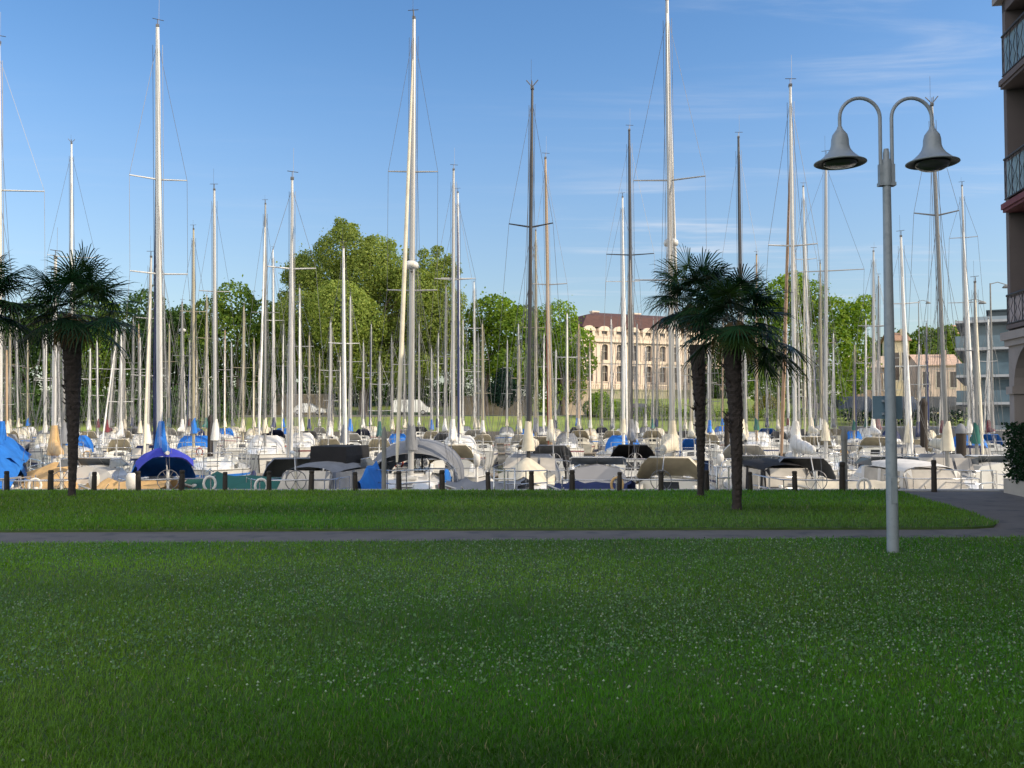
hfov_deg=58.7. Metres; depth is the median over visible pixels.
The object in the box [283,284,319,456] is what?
sailboat
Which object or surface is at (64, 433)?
sailboat
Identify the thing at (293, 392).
sailboat
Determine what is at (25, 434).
sailboat
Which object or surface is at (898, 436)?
sailboat
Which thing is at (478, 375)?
sailboat
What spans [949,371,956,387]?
window
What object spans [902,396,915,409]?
parked van
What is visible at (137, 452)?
sailboat
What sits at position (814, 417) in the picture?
sailboat
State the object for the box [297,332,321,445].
sailboat
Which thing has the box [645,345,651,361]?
window
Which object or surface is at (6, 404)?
sailboat
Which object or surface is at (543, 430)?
sailboat
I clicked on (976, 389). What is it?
sailboat
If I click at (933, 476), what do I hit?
bollard
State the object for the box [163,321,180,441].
sailboat
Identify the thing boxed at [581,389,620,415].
bush
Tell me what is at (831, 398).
sailboat
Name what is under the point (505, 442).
sailboat
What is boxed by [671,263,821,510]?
palm tree
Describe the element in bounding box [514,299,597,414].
round tree
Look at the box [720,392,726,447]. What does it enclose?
sailboat
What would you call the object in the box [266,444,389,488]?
motor cruiser
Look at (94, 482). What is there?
bollard
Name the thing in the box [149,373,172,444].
sailboat
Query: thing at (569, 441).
sailboat
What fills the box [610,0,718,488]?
sailboat
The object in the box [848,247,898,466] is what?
sailboat
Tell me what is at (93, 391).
hedge
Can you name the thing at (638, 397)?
sailboat
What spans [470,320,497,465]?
sailboat
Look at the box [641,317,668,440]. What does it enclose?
sailboat
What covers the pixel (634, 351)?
window
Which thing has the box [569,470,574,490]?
bollard
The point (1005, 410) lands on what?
window
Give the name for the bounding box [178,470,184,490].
bollard
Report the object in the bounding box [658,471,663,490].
bollard
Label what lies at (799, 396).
sailboat
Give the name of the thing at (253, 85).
sky
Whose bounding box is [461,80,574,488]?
sailboat
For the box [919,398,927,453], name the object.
mooring pile
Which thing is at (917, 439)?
sailboat
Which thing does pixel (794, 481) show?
bollard
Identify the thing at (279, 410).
stone wall
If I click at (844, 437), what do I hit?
quay post
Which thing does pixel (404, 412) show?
sailboat
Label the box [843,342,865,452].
sailboat
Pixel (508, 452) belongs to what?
sailboat
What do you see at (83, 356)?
round tree
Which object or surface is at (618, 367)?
window
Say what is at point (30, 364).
round tree
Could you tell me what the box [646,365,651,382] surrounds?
window
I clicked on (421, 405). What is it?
parked van
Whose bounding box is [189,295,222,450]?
sailboat
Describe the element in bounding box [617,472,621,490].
bollard
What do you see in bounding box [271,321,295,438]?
sailboat
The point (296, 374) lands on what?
round tree
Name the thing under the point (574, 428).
sailboat
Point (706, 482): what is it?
bollard
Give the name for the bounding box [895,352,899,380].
window
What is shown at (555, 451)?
sailboat
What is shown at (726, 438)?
mooring pile
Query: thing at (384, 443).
quay post
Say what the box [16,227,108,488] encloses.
sailboat
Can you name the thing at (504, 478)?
gangway rail
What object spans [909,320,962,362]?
round tree
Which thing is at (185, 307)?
round tree
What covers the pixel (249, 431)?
sailboat
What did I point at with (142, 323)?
round tree
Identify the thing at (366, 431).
sailboat
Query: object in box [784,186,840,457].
sailboat
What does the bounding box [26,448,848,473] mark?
water
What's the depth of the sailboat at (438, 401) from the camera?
81.02 m
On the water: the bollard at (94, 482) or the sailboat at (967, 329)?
the sailboat at (967, 329)
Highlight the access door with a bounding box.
[891,477,897,502]
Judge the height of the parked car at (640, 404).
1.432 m
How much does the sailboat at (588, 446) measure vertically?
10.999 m
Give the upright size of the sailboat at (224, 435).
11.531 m
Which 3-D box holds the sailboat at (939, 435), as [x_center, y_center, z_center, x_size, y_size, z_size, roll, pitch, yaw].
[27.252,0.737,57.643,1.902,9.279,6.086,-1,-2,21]
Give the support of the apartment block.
on the side quay at (899, 429)
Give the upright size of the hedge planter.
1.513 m
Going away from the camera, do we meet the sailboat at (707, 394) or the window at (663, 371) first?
the sailboat at (707, 394)
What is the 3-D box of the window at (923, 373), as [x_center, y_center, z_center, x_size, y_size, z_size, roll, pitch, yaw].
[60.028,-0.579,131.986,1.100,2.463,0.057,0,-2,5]
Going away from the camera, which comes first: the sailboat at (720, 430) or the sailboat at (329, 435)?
the sailboat at (329, 435)
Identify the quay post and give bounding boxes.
[381,426,386,488]
[841,426,847,488]
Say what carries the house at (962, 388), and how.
on the bank
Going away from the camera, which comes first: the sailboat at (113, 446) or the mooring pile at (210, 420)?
the mooring pile at (210, 420)
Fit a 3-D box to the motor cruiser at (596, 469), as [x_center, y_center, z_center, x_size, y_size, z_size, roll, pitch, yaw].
[2.241,3.042,23.713,2.294,2.240,6.202,0,-2,4]
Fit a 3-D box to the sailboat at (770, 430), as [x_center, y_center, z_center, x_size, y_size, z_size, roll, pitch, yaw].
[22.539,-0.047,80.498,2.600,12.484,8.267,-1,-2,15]
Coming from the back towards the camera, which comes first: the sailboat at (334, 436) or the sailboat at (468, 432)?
the sailboat at (334, 436)
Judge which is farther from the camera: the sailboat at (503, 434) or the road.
the road
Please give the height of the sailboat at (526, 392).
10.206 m
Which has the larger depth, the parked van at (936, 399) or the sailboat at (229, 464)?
the parked van at (936, 399)
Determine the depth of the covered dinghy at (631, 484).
21.30 m
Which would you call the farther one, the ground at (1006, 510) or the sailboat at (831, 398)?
the sailboat at (831, 398)
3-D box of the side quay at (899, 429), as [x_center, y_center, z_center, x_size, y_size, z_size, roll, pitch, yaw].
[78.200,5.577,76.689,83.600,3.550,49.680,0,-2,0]
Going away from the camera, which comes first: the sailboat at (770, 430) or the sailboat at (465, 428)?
the sailboat at (770, 430)
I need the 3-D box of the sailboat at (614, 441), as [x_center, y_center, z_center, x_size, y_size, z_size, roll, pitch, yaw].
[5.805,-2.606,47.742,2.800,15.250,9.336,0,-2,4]
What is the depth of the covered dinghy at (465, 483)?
22.11 m
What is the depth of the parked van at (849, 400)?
112.67 m
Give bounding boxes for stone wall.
[36,396,248,413]
[261,394,334,414]
[456,396,525,414]
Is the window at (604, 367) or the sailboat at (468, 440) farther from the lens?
the window at (604, 367)
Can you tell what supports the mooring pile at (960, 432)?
in the water
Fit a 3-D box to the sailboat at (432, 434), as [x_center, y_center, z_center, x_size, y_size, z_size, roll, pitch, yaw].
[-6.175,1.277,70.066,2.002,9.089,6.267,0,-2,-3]
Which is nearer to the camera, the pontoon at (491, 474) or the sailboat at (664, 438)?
the pontoon at (491, 474)
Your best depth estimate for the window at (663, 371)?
141.09 m
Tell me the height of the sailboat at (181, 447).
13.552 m
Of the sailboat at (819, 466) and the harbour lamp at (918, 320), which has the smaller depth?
the sailboat at (819, 466)
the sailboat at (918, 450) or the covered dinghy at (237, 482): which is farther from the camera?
the sailboat at (918, 450)
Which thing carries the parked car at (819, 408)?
on the road
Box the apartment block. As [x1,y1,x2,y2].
[955,309,1009,428]
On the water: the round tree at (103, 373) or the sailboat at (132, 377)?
the sailboat at (132, 377)
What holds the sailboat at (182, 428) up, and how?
on the water
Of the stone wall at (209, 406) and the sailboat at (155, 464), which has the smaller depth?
the sailboat at (155, 464)
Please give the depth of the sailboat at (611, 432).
70.08 m
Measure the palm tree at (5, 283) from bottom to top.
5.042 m
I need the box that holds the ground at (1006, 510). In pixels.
[0,491,1023,542]
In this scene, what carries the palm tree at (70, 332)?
on the lawn at (481, 528)
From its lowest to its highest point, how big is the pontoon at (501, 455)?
0.620 m
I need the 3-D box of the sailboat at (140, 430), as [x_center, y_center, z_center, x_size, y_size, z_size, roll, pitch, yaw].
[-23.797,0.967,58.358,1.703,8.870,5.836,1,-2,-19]
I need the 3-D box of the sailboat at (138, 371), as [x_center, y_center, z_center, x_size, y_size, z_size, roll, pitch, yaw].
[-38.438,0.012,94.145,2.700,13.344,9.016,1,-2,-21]
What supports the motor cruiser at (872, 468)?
on the water
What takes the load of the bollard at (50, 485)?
on the lawn at (481, 528)
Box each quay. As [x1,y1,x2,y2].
[37,431,807,442]
[838,426,1009,449]
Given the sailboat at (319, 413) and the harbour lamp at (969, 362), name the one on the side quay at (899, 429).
the harbour lamp at (969, 362)
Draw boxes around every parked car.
[295,403,326,414]
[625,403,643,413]
[801,403,836,414]
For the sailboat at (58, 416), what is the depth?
80.89 m
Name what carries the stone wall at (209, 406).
on the bank
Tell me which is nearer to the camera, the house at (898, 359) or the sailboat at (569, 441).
the sailboat at (569, 441)
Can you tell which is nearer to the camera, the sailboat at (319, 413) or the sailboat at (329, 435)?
the sailboat at (329, 435)
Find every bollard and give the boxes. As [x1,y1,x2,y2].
[4,471,9,490]
[47,470,53,490]
[91,472,96,490]
[135,471,140,490]
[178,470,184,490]
[222,472,227,490]
[266,471,271,490]
[308,470,313,489]
[353,472,357,490]
[396,471,401,490]
[439,470,444,490]
[485,472,490,490]
[529,471,533,490]
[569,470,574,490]
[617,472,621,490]
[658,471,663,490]
[704,470,708,490]
[747,472,752,490]
[792,471,797,490]
[839,462,845,490]
[931,460,936,491]
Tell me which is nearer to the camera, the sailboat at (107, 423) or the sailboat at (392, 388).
the sailboat at (107, 423)
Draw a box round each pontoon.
[257,473,498,480]
[494,443,503,447]
[498,453,848,458]
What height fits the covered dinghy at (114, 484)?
1.845 m
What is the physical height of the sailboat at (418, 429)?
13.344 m
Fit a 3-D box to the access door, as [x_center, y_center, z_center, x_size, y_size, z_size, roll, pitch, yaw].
[4.409,1.227,10.497,0.070,0.300,0.017,0,-2,0]
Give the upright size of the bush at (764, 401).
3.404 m
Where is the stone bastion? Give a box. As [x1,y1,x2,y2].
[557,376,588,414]
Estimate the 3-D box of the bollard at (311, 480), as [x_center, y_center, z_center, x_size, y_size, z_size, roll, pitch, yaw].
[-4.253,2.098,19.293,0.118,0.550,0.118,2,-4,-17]
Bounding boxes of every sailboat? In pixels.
[0,12,45,488]
[3,316,24,447]
[3,346,25,449]
[8,328,35,449]
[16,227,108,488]
[19,341,38,437]
[28,321,58,464]
[30,343,58,448]
[38,344,91,467]
[43,139,103,465]
[48,350,61,430]
[79,345,100,447]
[91,340,105,437]
[92,328,126,455]
[99,330,136,468]
[100,354,119,433]
[111,328,136,441]
[112,18,228,488]
[122,235,175,476]
[122,319,144,438]
[127,319,152,435]
[127,335,152,447]
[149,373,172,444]
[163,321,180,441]
[165,299,197,449]
[168,225,223,460]
[176,180,255,477]
[179,340,199,437]
[186,345,207,435]
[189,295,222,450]
[217,327,237,447]
[222,303,257,457]
[222,340,244,440]
[238,199,293,472]
[241,335,263,441]
[246,154,350,488]
[250,351,267,430]
[257,246,286,446]
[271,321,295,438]
[280,341,302,433]
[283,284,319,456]
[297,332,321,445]
[311,352,327,438]
[313,317,341,445]
[319,362,337,440]
[320,241,370,470]
[332,353,347,439]
[333,292,367,444]
[337,9,464,488]
[353,341,373,450]
[358,324,382,438]
[364,352,396,472]
[381,335,404,439]
[385,335,407,464]
[395,344,407,434]
[407,330,429,438]
[418,148,492,481]
[420,345,441,439]
[426,283,461,464]
[426,331,447,432]
[435,188,485,469]
[455,325,472,434]
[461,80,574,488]
[462,276,493,445]
[468,337,489,433]
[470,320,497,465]
[495,339,516,443]
[504,321,526,449]
[505,338,526,457]
[508,227,559,457]
[521,153,584,479]
[521,357,537,435]
[537,338,553,435]
[546,349,564,444]
[553,313,583,464]
[568,322,594,456]
[568,338,586,432]
[581,342,600,450]
[593,349,609,438]
[596,192,647,458]
[597,313,625,450]
[598,125,665,481]
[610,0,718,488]
[613,350,627,430]
[625,316,649,446]
[638,347,651,441]
[639,318,665,452]
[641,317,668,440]
[655,337,685,455]
[675,330,695,438]
[676,353,712,469]
[705,341,719,440]
[705,350,723,464]
[709,132,774,488]
[712,324,727,440]
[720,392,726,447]
[743,347,760,445]
[747,251,778,455]
[754,56,871,488]
[759,316,776,438]
[767,339,789,452]
[780,329,792,438]
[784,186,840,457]
[788,150,863,478]
[788,340,809,442]
[801,256,841,454]
[806,349,819,435]
[813,328,839,445]
[828,330,844,445]
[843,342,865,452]
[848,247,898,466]
[853,319,875,438]
[857,274,902,449]
[878,215,934,456]
[881,341,905,444]
[903,96,996,488]
[910,334,939,453]
[913,322,939,440]
[928,327,956,453]
[940,181,997,462]
[949,261,1002,462]
[978,315,1009,463]
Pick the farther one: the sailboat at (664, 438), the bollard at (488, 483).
the sailboat at (664, 438)
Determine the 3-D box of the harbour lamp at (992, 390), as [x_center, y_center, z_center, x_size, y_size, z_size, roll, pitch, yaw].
[32.327,-1.789,60.103,1.490,9.983,0.571,0,-2,0]
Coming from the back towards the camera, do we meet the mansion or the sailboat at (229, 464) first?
the mansion
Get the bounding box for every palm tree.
[0,250,48,350]
[7,242,146,496]
[642,243,747,496]
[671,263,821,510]
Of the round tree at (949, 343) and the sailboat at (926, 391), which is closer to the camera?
the sailboat at (926, 391)
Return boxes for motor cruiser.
[0,457,133,488]
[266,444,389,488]
[562,457,639,488]
[721,455,823,488]
[838,456,979,488]
[964,455,1010,488]
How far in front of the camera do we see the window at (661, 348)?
141.20 m
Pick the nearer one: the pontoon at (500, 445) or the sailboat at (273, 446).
the sailboat at (273, 446)
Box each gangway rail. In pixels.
[493,468,515,489]
[716,466,730,489]
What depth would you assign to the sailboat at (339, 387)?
70.47 m
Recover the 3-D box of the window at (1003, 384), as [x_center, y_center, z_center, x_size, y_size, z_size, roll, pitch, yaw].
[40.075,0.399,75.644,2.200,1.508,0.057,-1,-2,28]
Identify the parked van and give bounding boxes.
[393,400,429,414]
[835,396,871,413]
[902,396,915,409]
[922,396,965,413]
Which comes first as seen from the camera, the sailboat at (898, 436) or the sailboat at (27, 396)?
the sailboat at (898, 436)
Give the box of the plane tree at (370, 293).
[267,217,472,414]
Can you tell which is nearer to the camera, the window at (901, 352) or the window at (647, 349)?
the window at (647, 349)
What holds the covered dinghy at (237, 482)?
on the water
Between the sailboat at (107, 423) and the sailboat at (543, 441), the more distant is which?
the sailboat at (107, 423)
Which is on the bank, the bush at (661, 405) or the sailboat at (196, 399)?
the bush at (661, 405)
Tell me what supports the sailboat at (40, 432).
on the water
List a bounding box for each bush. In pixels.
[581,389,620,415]
[643,400,668,415]
[752,393,780,413]
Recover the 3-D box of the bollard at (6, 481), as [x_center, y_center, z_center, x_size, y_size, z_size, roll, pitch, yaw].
[-10.705,2.108,19.285,0.108,0.530,0.108,0,-2,-37]
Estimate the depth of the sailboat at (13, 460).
24.56 m
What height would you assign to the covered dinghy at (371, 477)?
2.252 m
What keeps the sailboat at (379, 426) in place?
on the water
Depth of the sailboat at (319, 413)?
93.42 m
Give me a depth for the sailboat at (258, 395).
93.55 m
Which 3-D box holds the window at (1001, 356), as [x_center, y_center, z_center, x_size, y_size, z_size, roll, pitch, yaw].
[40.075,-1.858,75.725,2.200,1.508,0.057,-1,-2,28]
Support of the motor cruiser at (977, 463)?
on the water
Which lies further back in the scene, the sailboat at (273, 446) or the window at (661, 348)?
the window at (661, 348)
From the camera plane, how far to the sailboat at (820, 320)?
58.12 m
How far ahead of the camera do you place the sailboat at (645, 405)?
93.56 m
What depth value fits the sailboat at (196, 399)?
80.98 m
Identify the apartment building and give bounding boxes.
[992,0,1023,477]
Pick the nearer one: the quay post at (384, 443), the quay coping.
the quay coping
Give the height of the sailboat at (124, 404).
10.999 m
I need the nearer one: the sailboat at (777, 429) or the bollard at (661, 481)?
the bollard at (661, 481)
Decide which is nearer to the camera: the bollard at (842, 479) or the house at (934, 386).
the bollard at (842, 479)
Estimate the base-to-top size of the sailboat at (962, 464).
12.713 m
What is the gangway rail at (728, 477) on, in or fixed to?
on the quay coping
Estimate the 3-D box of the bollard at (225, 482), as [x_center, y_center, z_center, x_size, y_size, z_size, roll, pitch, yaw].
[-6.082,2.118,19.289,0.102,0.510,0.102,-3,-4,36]
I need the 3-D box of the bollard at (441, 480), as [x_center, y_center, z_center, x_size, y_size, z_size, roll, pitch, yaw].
[-1.482,2.098,19.285,0.118,0.550,0.118,1,-2,-31]
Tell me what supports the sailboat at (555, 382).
on the water
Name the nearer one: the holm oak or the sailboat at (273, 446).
the sailboat at (273, 446)
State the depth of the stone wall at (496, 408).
119.96 m
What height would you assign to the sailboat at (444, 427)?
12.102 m
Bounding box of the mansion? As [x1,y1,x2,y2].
[552,311,726,398]
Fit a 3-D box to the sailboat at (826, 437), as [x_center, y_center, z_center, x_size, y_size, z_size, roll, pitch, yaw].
[12.074,-2.486,35.185,2.898,14.111,8.680,-1,-2,18]
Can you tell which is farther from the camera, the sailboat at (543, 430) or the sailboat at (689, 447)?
the sailboat at (543, 430)
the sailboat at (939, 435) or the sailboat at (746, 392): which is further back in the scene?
the sailboat at (939, 435)
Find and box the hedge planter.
[1001,421,1023,496]
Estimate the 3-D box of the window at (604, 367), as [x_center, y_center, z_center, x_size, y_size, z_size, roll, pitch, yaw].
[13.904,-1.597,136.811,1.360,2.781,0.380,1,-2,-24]
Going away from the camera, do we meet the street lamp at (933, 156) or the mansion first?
the street lamp at (933, 156)
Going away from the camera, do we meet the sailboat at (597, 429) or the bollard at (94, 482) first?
the bollard at (94, 482)
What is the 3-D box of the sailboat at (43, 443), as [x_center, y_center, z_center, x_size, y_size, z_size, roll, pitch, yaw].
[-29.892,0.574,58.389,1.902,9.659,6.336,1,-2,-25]
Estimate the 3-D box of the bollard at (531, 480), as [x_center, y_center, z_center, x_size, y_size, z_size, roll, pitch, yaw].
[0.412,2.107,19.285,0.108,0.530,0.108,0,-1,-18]
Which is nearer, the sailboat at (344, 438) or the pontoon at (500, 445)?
the sailboat at (344, 438)
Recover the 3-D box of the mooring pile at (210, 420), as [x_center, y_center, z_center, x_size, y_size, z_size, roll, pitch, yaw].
[-12.906,3.436,38.902,0.274,4.281,0.267,0,-2,0]
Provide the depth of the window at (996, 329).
75.74 m
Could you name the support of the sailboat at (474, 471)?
on the water
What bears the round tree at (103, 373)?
on the bank
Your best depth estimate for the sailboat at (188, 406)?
93.44 m
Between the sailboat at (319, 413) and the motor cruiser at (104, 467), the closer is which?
the motor cruiser at (104, 467)
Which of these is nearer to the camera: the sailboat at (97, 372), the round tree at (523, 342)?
the sailboat at (97, 372)
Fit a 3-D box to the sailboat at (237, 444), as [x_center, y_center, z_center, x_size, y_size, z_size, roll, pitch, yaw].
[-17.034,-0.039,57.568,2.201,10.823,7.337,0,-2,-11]
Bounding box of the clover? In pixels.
[0,535,1023,767]
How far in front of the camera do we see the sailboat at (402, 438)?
58.16 m
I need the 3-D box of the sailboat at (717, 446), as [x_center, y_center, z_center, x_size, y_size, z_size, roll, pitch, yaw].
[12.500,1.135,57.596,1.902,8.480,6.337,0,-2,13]
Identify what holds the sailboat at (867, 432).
on the water
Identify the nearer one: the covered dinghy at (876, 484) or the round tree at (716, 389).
the covered dinghy at (876, 484)
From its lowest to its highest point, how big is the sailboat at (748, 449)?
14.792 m
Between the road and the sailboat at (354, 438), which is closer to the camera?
the sailboat at (354, 438)
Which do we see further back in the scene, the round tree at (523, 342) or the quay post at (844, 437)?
the round tree at (523, 342)
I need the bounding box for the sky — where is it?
[0,0,1006,398]
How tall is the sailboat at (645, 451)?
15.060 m
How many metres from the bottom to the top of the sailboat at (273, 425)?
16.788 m
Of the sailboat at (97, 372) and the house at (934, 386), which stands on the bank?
the house at (934, 386)
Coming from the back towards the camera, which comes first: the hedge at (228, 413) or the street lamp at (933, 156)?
the hedge at (228, 413)
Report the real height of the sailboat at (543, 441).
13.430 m
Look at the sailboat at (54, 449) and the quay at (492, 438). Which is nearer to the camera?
the sailboat at (54, 449)
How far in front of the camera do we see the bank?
108.36 m
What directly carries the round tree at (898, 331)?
on the bank
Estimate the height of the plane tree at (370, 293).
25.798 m
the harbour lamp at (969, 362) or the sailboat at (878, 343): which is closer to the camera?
the sailboat at (878, 343)
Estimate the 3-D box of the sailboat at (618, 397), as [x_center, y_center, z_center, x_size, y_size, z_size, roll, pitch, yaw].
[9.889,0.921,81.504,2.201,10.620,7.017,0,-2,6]
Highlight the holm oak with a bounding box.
[486,367,525,414]
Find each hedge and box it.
[3,383,276,414]
[3,400,241,424]
[266,378,476,404]
[595,407,851,419]
[841,407,965,425]
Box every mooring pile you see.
[207,414,212,456]
[724,415,729,446]
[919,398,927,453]
[955,423,966,455]
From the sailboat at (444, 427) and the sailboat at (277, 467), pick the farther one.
the sailboat at (444, 427)
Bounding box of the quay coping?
[3,489,1003,490]
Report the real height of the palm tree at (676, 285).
5.123 m
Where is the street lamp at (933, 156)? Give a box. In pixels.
[813,96,960,552]
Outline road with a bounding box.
[4,415,964,416]
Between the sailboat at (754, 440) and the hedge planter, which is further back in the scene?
the sailboat at (754, 440)
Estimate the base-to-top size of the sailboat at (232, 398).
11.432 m
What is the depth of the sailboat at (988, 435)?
57.72 m
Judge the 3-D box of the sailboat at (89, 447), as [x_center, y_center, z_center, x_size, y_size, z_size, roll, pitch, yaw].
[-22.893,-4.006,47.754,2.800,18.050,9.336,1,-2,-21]
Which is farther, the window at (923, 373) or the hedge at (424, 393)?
the window at (923, 373)
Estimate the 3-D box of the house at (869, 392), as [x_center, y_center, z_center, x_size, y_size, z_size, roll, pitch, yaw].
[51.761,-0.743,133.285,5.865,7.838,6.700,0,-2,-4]
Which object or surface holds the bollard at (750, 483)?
on the lawn at (481, 528)
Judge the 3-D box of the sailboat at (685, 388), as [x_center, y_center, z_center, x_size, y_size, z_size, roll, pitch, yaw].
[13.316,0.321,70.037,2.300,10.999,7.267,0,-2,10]
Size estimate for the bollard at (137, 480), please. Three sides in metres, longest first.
0.530 x 0.108 x 0.108 m
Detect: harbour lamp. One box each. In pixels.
[918,300,930,398]
[968,299,985,412]
[989,282,1006,428]
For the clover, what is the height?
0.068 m
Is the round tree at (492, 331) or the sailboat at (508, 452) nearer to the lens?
the sailboat at (508, 452)
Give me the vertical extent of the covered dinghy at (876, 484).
1.859 m
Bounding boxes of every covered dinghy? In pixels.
[77,478,178,488]
[178,471,280,488]
[358,461,381,488]
[438,477,528,488]
[547,479,635,488]
[788,476,900,488]
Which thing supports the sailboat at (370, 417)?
on the water
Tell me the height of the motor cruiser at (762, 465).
2.240 m
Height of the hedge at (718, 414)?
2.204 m
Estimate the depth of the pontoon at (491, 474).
40.29 m
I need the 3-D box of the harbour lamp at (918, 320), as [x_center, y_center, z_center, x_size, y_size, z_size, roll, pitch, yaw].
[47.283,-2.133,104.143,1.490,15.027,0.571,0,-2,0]
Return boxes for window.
[601,343,608,360]
[603,364,608,382]
[616,344,620,361]
[616,365,620,382]
[633,344,635,361]
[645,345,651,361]
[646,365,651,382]
[659,345,666,362]
[659,366,666,383]
[675,366,680,383]
[687,367,689,383]
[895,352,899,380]
[901,352,908,379]
[922,372,929,388]
[936,372,940,387]
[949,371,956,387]
[979,325,1007,335]
[979,352,1008,362]
[981,379,1008,389]
[982,407,1009,424]
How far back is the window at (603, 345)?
137.07 m
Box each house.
[838,355,895,397]
[881,329,911,395]
[903,350,960,397]
[952,325,966,390]
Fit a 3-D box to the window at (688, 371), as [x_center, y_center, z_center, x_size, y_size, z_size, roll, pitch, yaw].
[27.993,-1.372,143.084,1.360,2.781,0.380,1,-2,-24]
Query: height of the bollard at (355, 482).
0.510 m
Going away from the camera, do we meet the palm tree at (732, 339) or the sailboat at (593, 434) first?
the palm tree at (732, 339)
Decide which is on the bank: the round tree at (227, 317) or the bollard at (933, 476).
the round tree at (227, 317)
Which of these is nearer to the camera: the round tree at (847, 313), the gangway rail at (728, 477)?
the gangway rail at (728, 477)
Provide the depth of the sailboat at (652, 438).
70.16 m
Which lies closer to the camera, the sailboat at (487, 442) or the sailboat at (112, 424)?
the sailboat at (487, 442)
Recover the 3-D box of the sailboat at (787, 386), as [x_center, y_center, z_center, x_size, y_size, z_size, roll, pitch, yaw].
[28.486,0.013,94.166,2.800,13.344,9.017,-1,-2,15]
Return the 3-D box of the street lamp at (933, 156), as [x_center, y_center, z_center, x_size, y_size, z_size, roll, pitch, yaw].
[4.401,-0.681,10.631,1.681,5.423,0.596,0,-2,0]
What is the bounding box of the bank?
[4,399,966,430]
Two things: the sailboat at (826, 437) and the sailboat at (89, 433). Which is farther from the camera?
the sailboat at (89, 433)
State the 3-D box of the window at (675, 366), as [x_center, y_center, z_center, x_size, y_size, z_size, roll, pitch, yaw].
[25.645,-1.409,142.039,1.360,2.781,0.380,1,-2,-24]
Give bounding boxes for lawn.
[0,490,995,531]
[0,537,1023,767]
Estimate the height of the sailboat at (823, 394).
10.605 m
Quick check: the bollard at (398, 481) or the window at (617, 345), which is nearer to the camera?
the bollard at (398, 481)
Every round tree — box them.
[3,298,67,407]
[3,308,152,375]
[40,296,143,404]
[119,285,202,405]
[151,301,220,384]
[167,274,287,414]
[240,302,316,393]
[442,287,538,414]
[498,303,552,395]
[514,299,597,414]
[705,324,762,398]
[743,271,882,414]
[867,328,917,355]
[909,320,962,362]
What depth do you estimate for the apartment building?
19.39 m
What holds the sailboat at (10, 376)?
on the water
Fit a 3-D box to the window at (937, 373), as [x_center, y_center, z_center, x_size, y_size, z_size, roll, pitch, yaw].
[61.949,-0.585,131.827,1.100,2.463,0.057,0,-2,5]
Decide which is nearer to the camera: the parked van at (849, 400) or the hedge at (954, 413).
the hedge at (954, 413)
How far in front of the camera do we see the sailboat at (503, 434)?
93.45 m

